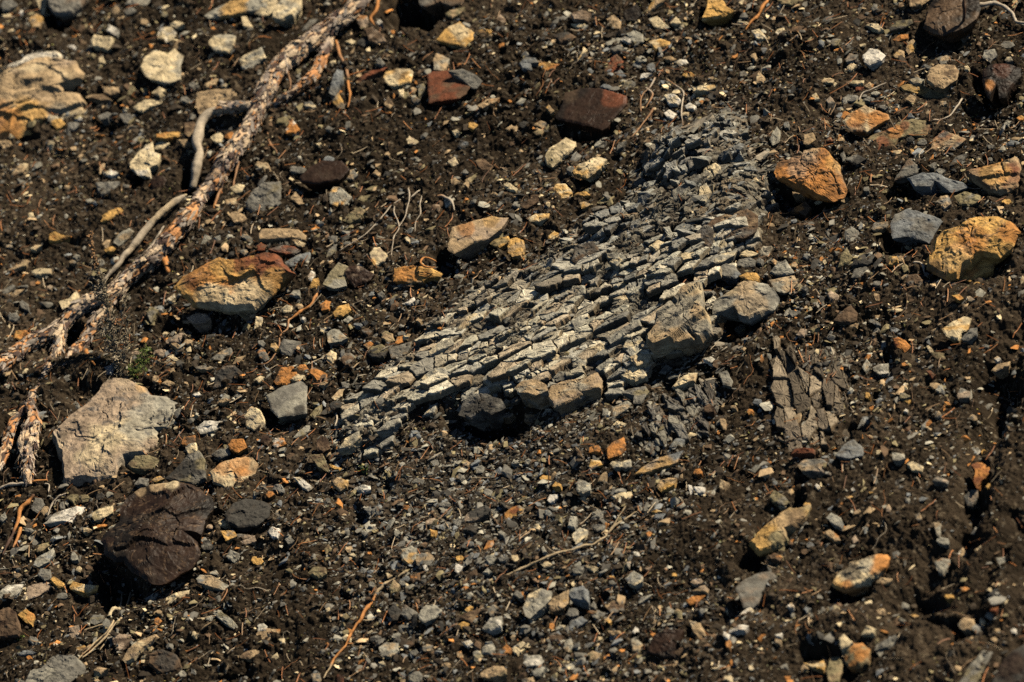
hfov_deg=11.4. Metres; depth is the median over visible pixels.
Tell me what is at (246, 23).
stone
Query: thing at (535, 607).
stone
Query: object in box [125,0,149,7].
stone
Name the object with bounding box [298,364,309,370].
stone
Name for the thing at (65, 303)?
stone
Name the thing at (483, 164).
stone
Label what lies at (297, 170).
stone
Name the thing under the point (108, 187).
stone
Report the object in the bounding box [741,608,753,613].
stone
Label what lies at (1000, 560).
stone
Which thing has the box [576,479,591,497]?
stone
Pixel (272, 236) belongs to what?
stone
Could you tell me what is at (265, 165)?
stone
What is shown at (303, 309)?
rootlet
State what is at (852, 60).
larger gravel
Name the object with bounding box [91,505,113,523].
stone
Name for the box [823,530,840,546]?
stone
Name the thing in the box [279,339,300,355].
stone
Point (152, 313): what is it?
stone
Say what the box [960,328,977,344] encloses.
stone
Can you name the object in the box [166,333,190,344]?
stone
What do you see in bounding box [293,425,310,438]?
stone
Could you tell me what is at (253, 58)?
stone
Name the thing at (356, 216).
stone
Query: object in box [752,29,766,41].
stone
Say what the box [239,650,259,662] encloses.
stone
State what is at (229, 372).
stone
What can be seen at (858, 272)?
stone
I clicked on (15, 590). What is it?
stone
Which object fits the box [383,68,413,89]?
stone
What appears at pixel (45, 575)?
stone
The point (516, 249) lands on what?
stone
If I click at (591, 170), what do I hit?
stone
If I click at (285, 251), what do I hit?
stone
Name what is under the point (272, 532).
stone
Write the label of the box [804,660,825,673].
stone
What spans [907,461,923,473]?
stone
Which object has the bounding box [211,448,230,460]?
stone
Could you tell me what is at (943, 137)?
stone
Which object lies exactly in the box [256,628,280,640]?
stone
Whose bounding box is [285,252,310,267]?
stone
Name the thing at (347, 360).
stone
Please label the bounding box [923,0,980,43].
stone
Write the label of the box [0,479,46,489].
rootlet
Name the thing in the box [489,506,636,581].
twig
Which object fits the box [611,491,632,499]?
stone
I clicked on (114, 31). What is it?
stone
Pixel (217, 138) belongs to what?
stone
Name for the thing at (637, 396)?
stone
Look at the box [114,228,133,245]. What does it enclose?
stone
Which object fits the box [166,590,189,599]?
stone
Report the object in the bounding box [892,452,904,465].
stone
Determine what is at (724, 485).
stone
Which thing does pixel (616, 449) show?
stone
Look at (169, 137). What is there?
stone
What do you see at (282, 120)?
stone
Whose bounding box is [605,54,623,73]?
stone
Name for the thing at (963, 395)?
stone
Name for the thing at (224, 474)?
stone
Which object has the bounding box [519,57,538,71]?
stone
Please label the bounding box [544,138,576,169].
stone
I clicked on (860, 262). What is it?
stone
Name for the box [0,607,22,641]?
stone
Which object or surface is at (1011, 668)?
boulder
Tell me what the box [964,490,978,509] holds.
stone
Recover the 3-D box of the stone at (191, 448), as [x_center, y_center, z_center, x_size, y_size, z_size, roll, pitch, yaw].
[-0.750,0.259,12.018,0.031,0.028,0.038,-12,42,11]
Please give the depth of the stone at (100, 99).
13.12 m
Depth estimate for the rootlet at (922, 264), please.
11.74 m
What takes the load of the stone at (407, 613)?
on the ground
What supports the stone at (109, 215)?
on the ground
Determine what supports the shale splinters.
on the shale outcrop at (676, 320)
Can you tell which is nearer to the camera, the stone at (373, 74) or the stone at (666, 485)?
the stone at (666, 485)
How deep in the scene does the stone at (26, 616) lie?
11.80 m
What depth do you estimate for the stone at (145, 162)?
12.86 m
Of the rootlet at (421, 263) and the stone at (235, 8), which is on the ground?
the stone at (235, 8)
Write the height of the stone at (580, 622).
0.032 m
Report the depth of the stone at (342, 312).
12.22 m
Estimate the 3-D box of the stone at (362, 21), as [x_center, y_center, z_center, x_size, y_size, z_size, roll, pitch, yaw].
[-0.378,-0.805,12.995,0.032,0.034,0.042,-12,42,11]
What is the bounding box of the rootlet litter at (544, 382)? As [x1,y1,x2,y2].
[0,0,1006,681]
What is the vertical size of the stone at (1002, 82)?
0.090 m
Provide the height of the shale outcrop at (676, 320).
0.202 m
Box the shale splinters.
[307,98,853,480]
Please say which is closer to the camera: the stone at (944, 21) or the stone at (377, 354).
the stone at (377, 354)
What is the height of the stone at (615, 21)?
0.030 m
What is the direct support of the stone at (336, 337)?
on the ground
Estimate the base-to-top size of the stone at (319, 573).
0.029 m
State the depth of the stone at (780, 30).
12.49 m
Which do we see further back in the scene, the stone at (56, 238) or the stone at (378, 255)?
the stone at (56, 238)
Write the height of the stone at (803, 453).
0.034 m
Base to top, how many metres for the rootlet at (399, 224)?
0.010 m
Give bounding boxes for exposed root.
[0,0,379,485]
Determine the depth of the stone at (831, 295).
11.77 m
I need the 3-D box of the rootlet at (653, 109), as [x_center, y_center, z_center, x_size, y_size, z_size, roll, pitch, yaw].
[0.362,-0.577,12.433,0.156,0.021,0.225,-12,42,11]
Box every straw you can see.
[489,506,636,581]
[859,82,885,99]
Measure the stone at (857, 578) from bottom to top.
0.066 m
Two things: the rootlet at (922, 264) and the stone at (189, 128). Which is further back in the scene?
the stone at (189, 128)
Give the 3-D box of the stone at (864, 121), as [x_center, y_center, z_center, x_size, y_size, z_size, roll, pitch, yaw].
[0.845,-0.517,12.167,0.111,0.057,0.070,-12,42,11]
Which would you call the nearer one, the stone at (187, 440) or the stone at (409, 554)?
the stone at (409, 554)
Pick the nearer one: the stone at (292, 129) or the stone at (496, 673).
the stone at (496, 673)
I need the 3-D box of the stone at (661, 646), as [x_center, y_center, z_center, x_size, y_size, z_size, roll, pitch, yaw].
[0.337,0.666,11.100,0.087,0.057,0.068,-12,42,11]
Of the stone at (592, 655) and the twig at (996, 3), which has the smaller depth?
the stone at (592, 655)
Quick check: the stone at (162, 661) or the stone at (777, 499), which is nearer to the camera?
the stone at (777, 499)
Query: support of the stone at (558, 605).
on the ground
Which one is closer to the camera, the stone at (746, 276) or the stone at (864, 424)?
the stone at (864, 424)
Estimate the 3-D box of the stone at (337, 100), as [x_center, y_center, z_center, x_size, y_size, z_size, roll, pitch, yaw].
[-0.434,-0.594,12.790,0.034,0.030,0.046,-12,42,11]
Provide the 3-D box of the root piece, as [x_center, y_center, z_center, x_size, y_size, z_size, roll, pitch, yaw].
[-1.159,0.432,12.026,0.076,0.026,0.167,-12,42,11]
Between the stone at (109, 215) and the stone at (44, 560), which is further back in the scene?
the stone at (109, 215)
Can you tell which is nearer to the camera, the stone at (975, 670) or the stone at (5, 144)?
the stone at (975, 670)
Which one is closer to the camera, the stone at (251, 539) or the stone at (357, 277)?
the stone at (251, 539)
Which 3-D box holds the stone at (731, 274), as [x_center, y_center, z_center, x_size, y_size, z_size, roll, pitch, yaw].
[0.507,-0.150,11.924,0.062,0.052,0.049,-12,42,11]
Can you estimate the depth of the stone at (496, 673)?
11.19 m
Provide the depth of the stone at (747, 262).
11.93 m
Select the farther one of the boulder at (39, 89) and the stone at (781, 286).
the boulder at (39, 89)
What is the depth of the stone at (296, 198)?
12.58 m
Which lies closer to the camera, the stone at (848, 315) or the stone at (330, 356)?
the stone at (848, 315)
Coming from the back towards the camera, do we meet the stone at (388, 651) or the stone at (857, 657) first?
the stone at (388, 651)
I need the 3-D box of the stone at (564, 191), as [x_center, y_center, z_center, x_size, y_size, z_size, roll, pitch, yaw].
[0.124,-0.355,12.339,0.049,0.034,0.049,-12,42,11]
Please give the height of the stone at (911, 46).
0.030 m
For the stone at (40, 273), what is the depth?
12.70 m
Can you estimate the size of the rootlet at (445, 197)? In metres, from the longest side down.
0.085 x 0.024 x 0.018 m
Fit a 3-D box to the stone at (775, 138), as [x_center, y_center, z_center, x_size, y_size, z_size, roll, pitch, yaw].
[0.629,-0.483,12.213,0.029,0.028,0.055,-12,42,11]
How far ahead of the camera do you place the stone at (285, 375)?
12.11 m
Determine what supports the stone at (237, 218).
on the ground
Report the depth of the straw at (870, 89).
12.25 m
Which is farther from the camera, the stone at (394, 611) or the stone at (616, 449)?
the stone at (616, 449)
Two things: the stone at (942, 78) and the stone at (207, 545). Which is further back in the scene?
the stone at (942, 78)
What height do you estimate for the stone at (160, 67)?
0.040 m
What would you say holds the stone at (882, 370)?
on the ground
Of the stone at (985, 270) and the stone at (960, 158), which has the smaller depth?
the stone at (985, 270)
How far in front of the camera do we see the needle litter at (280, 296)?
11.99 m
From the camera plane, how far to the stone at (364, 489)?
11.77 m
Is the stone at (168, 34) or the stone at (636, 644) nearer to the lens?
the stone at (636, 644)
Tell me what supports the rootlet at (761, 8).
on the ground
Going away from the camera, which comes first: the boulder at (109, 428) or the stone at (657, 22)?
the boulder at (109, 428)
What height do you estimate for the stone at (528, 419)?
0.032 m
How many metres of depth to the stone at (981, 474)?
11.23 m
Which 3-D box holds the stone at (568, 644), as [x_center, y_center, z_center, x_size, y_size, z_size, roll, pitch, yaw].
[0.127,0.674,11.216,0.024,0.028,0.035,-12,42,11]
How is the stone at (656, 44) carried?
on the ground
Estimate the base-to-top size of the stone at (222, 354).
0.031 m
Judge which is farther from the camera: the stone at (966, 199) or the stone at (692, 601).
the stone at (966, 199)
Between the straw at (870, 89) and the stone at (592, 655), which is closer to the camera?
the stone at (592, 655)
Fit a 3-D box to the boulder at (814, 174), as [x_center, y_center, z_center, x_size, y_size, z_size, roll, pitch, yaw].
[0.710,-0.390,12.042,0.191,0.128,0.097,8,17,28]
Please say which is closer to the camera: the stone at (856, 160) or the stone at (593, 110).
the stone at (856, 160)
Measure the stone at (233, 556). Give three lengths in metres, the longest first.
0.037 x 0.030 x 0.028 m
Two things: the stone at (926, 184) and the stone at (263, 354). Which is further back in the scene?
the stone at (263, 354)
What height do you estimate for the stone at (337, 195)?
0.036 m
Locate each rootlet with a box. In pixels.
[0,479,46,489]
[44,483,65,514]
[262,293,317,364]
[323,570,407,678]
[339,188,419,250]
[391,196,421,254]
[420,257,435,267]
[436,194,454,210]
[632,77,686,135]
[745,0,768,30]
[913,261,924,272]
[933,98,962,125]
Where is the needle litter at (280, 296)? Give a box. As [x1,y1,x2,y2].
[0,0,1023,681]
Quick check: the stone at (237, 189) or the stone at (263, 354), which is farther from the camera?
the stone at (237, 189)
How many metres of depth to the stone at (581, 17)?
12.76 m
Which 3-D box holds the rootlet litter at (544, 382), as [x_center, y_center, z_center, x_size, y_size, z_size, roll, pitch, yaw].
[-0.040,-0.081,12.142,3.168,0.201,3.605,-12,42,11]
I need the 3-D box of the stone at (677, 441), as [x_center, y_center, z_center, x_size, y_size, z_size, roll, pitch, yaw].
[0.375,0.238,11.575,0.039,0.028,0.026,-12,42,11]
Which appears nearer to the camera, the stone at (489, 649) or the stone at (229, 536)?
the stone at (489, 649)
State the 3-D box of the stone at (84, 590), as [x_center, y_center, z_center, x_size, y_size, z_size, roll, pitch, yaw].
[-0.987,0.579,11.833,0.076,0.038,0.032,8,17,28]
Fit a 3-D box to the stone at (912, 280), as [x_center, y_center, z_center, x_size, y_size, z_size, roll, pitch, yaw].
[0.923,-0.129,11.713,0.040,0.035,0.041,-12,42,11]
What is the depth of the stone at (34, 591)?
11.87 m
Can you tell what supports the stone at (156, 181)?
on the ground
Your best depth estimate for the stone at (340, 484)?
11.79 m
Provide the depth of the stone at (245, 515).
11.79 m
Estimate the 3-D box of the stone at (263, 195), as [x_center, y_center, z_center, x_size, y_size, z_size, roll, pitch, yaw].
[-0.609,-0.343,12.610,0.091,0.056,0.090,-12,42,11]
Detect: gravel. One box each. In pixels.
[0,0,1023,681]
[0,0,1023,681]
[0,0,1023,681]
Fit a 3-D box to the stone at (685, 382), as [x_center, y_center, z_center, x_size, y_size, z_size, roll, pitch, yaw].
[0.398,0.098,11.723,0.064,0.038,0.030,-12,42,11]
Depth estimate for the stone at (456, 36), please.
12.83 m
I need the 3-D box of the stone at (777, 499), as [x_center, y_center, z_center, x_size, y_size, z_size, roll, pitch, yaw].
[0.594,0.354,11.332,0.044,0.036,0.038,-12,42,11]
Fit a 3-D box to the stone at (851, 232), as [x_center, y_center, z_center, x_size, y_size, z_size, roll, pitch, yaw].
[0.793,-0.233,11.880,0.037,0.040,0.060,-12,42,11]
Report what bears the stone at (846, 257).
on the ground
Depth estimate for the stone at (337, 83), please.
12.80 m
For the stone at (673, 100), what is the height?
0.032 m
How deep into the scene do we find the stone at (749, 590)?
11.15 m
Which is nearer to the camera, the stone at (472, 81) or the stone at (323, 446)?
the stone at (323, 446)
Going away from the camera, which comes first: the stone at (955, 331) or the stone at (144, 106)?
the stone at (955, 331)
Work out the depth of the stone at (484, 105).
12.60 m
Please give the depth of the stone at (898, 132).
12.12 m
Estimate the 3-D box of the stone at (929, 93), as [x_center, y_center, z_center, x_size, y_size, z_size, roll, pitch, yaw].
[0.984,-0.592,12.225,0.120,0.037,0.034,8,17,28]
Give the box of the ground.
[0,0,1023,681]
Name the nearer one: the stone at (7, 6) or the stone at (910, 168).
the stone at (910, 168)
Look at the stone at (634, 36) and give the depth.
12.65 m
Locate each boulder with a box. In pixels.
[0,56,86,138]
[52,378,180,486]
[101,481,213,585]
[173,252,295,314]
[774,148,847,202]
[926,216,1020,281]
[992,644,1023,681]
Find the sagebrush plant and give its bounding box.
[87,230,151,378]
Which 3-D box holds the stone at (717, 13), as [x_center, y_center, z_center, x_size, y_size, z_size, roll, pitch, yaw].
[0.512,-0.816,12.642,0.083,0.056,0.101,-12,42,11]
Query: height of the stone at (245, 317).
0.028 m
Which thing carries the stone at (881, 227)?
on the ground
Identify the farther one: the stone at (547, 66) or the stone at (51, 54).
the stone at (51, 54)
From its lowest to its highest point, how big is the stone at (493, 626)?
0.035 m
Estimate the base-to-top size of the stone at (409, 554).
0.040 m
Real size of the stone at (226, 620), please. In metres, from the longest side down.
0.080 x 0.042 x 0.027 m
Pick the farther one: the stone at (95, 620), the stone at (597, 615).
the stone at (95, 620)
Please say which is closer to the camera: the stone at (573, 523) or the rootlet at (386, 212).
the stone at (573, 523)
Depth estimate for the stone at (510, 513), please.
11.57 m
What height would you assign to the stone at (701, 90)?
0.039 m
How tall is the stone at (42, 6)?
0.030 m
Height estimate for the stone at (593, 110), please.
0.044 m
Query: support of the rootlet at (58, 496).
on the ground
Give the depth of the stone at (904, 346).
11.58 m
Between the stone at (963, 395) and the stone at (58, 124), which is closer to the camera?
the stone at (963, 395)
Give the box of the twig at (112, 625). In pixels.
[78,592,131,658]
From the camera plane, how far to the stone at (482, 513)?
11.57 m
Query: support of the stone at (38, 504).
on the ground
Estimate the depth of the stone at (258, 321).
12.31 m
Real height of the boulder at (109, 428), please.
0.093 m
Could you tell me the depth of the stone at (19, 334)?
12.55 m
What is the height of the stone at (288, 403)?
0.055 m
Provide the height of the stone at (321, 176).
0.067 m
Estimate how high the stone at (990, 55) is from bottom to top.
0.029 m
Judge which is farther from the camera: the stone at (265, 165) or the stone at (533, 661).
the stone at (265, 165)
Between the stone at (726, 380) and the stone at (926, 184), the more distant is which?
the stone at (926, 184)
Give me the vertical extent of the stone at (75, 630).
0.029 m
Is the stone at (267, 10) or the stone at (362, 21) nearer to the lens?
the stone at (362, 21)
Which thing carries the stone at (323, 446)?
on the ground
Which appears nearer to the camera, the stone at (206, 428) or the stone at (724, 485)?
the stone at (724, 485)
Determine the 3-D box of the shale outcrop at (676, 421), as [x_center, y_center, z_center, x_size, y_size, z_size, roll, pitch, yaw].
[0.384,0.176,11.683,0.242,0.103,0.260,-12,42,11]
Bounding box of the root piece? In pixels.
[2,494,34,555]
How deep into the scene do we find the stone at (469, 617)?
11.36 m
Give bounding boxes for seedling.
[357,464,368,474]
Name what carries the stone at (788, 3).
on the ground
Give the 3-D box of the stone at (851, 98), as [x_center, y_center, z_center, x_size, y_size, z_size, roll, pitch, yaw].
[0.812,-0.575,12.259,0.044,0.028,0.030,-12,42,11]
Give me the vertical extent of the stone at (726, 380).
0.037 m
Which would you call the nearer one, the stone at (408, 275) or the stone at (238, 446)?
the stone at (238, 446)
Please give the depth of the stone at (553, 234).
12.21 m
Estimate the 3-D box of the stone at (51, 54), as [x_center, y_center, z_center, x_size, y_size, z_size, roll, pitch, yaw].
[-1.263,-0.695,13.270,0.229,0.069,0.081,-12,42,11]
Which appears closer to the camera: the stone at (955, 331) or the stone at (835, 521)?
the stone at (835, 521)
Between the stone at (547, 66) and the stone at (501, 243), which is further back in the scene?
the stone at (547, 66)
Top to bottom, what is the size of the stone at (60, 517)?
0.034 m
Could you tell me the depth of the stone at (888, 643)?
10.95 m
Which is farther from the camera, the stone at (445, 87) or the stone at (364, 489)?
the stone at (445, 87)
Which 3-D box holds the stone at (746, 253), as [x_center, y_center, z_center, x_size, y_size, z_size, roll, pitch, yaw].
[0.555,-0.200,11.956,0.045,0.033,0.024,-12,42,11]
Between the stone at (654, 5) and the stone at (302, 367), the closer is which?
the stone at (302, 367)
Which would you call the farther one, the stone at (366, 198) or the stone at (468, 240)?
the stone at (366, 198)
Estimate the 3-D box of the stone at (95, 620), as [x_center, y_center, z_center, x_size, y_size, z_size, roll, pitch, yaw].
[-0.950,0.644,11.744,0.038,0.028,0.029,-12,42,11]
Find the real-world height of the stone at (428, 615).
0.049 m
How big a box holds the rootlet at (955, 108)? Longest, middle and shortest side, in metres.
0.097 x 0.053 x 0.016 m
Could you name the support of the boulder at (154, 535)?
on the ground
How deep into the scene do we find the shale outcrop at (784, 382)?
11.57 m
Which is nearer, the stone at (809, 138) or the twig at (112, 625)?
the twig at (112, 625)
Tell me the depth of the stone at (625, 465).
11.56 m
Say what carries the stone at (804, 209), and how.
on the ground
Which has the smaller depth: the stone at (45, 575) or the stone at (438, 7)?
the stone at (45, 575)
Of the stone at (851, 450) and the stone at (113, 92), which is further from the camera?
the stone at (113, 92)
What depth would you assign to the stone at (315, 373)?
12.06 m
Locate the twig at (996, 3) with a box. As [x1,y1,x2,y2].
[980,0,1023,23]
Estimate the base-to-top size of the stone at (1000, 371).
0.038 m
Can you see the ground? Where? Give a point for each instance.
(930, 624)
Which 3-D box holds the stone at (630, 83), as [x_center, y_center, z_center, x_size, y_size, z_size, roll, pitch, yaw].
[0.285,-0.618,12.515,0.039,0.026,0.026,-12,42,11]
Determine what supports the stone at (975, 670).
on the ground
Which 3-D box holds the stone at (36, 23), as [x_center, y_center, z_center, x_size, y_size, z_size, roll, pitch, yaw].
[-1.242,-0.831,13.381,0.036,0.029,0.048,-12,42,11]
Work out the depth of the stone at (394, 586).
11.49 m
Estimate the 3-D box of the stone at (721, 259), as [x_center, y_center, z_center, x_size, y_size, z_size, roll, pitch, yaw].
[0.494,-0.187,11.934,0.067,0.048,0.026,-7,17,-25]
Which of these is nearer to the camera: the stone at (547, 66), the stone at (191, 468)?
the stone at (191, 468)
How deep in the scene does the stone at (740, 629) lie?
11.06 m
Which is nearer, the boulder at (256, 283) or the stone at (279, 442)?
the stone at (279, 442)
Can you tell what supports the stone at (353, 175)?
on the ground
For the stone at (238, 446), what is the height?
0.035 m
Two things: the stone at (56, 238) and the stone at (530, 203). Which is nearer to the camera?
the stone at (530, 203)
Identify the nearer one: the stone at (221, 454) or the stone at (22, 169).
the stone at (221, 454)
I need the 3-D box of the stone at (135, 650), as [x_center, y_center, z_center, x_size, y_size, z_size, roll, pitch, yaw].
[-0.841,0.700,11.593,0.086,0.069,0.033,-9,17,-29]
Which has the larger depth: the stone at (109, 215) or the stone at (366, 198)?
the stone at (109, 215)
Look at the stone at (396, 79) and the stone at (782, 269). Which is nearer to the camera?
the stone at (782, 269)
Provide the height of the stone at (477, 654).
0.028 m
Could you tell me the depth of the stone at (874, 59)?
12.31 m
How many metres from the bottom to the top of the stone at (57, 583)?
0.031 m
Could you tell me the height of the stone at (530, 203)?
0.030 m
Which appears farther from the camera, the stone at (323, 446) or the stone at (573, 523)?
the stone at (323, 446)
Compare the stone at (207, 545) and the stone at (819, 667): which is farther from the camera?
the stone at (207, 545)
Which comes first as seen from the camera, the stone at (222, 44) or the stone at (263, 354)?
the stone at (263, 354)
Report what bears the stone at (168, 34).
on the ground
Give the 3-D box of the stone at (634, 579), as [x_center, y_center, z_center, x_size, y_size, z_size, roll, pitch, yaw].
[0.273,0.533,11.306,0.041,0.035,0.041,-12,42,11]
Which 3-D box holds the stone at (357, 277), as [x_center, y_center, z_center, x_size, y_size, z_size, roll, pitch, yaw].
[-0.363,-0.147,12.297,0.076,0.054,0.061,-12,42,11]
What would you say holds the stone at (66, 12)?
on the ground
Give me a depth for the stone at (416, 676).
11.26 m
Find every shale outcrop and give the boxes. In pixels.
[333,110,779,459]
[634,377,722,447]
[768,328,852,457]
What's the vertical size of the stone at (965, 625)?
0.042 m
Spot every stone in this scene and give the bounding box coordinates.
[0,0,17,13]
[0,51,62,68]
[0,140,12,148]
[0,584,23,600]
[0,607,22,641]
[11,163,28,174]
[14,330,29,340]
[18,609,35,626]
[23,581,51,599]
[25,655,85,681]
[29,14,43,28]
[31,268,51,278]
[31,498,44,514]
[33,548,55,568]
[36,0,48,16]
[38,569,51,581]
[43,506,85,526]
[47,0,88,24]
[49,232,70,244]
[50,576,64,588]
[52,119,65,129]
[59,291,79,312]
[68,625,79,637]
[69,582,98,597]
[86,94,112,104]
[89,615,104,625]
[90,34,113,52]
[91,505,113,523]
[95,181,120,197]
[101,208,122,223]
[103,87,119,98]
[107,24,119,36]
[112,634,133,650]
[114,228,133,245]
[120,113,132,124]
[122,634,158,663]
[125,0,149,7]
[127,455,158,475]
[130,141,160,179]
[133,99,162,113]
[141,48,183,84]
[146,307,158,323]
[148,649,181,673]
[149,175,166,188]
[155,132,180,142]
[157,27,176,43]
[165,450,206,486]
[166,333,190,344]
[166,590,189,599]
[181,435,195,447]
[184,121,195,136]
[186,443,197,453]
[187,313,211,333]
[195,89,236,113]
[196,575,228,591]
[197,421,221,435]
[201,234,211,243]
[201,539,214,551]
[204,0,266,21]
[209,34,235,54]
[209,457,258,487]
[210,133,223,145]
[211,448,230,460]
[212,347,232,361]
[213,365,243,388]
[213,612,237,629]
[220,530,237,542]
[224,498,271,532]
[226,550,239,562]
[228,439,247,454]
[229,211,246,224]
[230,184,244,194]
[233,534,255,544]
[239,47,266,69]
[239,313,252,321]
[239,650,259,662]
[241,16,252,28]
[244,408,265,430]
[246,181,281,212]
[254,316,262,328]
[255,0,277,17]
[255,161,271,173]
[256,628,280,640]
[257,347,268,362]
[258,228,306,244]
[266,381,307,422]
[267,527,280,539]
[269,245,300,257]
[272,0,301,27]
[273,438,286,447]
[274,366,296,387]
[277,116,294,124]
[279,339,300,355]
[285,119,300,135]
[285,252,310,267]
[290,166,306,174]
[291,192,303,205]
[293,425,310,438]
[293,477,313,491]
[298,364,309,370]
[299,161,349,193]
[308,567,326,579]
[309,366,326,381]
[310,454,328,471]
[316,435,330,455]
[323,262,348,290]
[325,350,336,362]
[327,329,347,346]
[329,69,343,95]
[329,187,351,206]
[330,93,344,108]
[332,477,348,492]
[333,303,351,318]
[340,353,354,368]
[343,207,365,223]
[344,266,374,289]
[346,169,357,180]
[354,485,370,493]
[356,15,368,29]
[357,67,387,82]
[358,195,370,201]
[364,27,385,45]
[367,344,387,362]
[369,247,387,265]
[379,642,399,659]
[381,331,394,341]
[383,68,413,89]
[387,603,401,622]
[388,342,411,360]
[389,579,400,592]
[393,266,442,284]
[400,546,417,565]
[400,605,418,620]
[409,671,423,681]
[415,552,434,566]
[417,604,441,625]
[419,0,463,15]
[427,70,469,104]
[432,53,449,70]
[436,21,473,49]
[445,7,464,19]
[447,216,508,259]
[448,69,481,89]
[459,608,480,624]
[463,505,491,522]
[473,650,482,661]
[474,159,493,170]
[476,97,499,110]
[480,666,506,681]
[481,644,495,655]
[482,616,502,635]
[490,236,509,249]
[505,505,525,518]
[507,238,525,259]
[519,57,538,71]
[521,197,538,209]
[523,588,551,620]
[523,655,544,668]
[524,413,534,424]
[528,213,549,226]
[539,62,558,69]
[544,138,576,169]
[547,590,569,615]
[548,231,558,238]
[549,633,564,641]
[553,32,576,44]
[553,183,572,198]
[555,88,627,135]
[563,639,572,652]
[568,516,577,530]
[569,585,589,610]
[569,616,587,630]
[570,10,590,23]
[572,528,587,544]
[573,156,606,182]
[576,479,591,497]
[587,651,601,659]
[591,612,605,620]
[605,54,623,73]
[605,437,626,460]
[607,600,623,614]
[608,15,621,28]
[610,459,632,471]
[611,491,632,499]
[612,401,631,418]
[620,81,635,87]
[622,4,642,21]
[622,386,648,404]
[625,571,643,589]
[626,30,643,43]
[631,637,642,651]
[635,451,682,475]
[646,0,665,12]
[647,629,683,659]
[649,16,669,29]
[649,39,669,51]
[657,478,676,492]
[664,94,680,106]
[669,438,684,448]
[672,373,697,391]
[687,595,705,606]
[689,620,706,638]
[691,85,715,95]
[702,0,733,27]
[712,281,779,325]
[715,250,736,265]
[719,370,732,388]
[719,480,729,489]
[720,263,740,286]
[729,625,748,634]
[735,571,776,609]
[737,258,755,267]
[739,272,759,282]
[740,249,757,258]
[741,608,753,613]
[749,505,810,556]
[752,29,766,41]
[769,127,780,146]
[769,259,793,277]
[769,276,797,295]
[769,490,789,507]
[775,27,784,33]
[778,0,802,6]
[790,201,811,217]
[791,448,815,458]
[797,458,830,479]
[803,133,815,147]
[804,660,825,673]
[810,324,820,334]
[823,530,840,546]
[826,512,843,531]
[826,657,843,681]
[827,290,838,300]
[831,554,889,596]
[834,305,857,325]
[835,439,863,460]
[838,248,852,268]
[839,633,853,652]
[841,94,858,102]
[843,105,889,137]
[843,643,870,672]
[845,154,866,166]
[845,226,859,240]
[851,258,872,268]
[851,267,868,279]
[857,416,869,431]
[862,48,885,70]
[865,23,883,33]
[867,119,931,149]
[872,221,887,232]
[873,363,888,377]
[874,635,897,651]
[875,643,884,656]
[889,19,912,33]
[890,209,941,245]
[892,337,910,352]
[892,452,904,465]
[894,159,919,183]
[900,84,944,99]
[906,39,916,53]
[906,274,922,288]
[907,172,967,196]
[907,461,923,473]
[908,0,933,10]
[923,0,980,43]
[926,64,958,92]
[931,130,965,150]
[934,558,950,576]
[936,195,951,209]
[942,316,971,343]
[950,153,966,165]
[955,191,980,206]
[957,387,970,403]
[958,618,974,636]
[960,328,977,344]
[960,650,992,681]
[962,262,995,282]
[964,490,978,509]
[965,157,1020,195]
[971,462,989,490]
[982,63,1021,109]
[983,49,997,62]
[991,361,1010,378]
[996,557,1005,567]
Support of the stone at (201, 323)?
on the ground
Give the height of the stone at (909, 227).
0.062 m
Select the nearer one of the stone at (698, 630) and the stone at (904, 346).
the stone at (698, 630)
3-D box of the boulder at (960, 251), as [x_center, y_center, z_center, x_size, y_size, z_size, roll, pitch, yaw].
[1.054,-0.211,11.707,0.215,0.147,0.101,-1,15,-3]
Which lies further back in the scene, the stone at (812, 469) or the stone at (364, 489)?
the stone at (364, 489)
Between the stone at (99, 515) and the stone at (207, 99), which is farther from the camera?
the stone at (207, 99)
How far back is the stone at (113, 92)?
13.13 m
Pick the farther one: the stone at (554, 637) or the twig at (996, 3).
the twig at (996, 3)
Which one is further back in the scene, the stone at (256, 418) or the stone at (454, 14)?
the stone at (454, 14)
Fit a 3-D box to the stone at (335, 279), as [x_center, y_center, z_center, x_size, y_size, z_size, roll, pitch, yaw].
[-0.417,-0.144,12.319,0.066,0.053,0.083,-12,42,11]
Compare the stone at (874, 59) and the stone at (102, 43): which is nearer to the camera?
the stone at (874, 59)
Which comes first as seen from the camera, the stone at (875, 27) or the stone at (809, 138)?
the stone at (809, 138)
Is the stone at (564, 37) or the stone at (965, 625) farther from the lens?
the stone at (564, 37)
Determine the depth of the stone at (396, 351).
12.06 m
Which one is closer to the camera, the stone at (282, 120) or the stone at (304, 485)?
the stone at (304, 485)
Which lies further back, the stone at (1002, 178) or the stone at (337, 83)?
the stone at (337, 83)
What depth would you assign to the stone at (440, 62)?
12.76 m
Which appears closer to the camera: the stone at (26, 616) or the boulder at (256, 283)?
the stone at (26, 616)
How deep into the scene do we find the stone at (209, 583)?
11.68 m
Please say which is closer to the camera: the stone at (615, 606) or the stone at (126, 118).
the stone at (615, 606)
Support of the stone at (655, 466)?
on the ground
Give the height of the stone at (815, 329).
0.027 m
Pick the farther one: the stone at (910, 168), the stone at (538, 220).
the stone at (538, 220)
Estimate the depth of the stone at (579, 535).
11.45 m

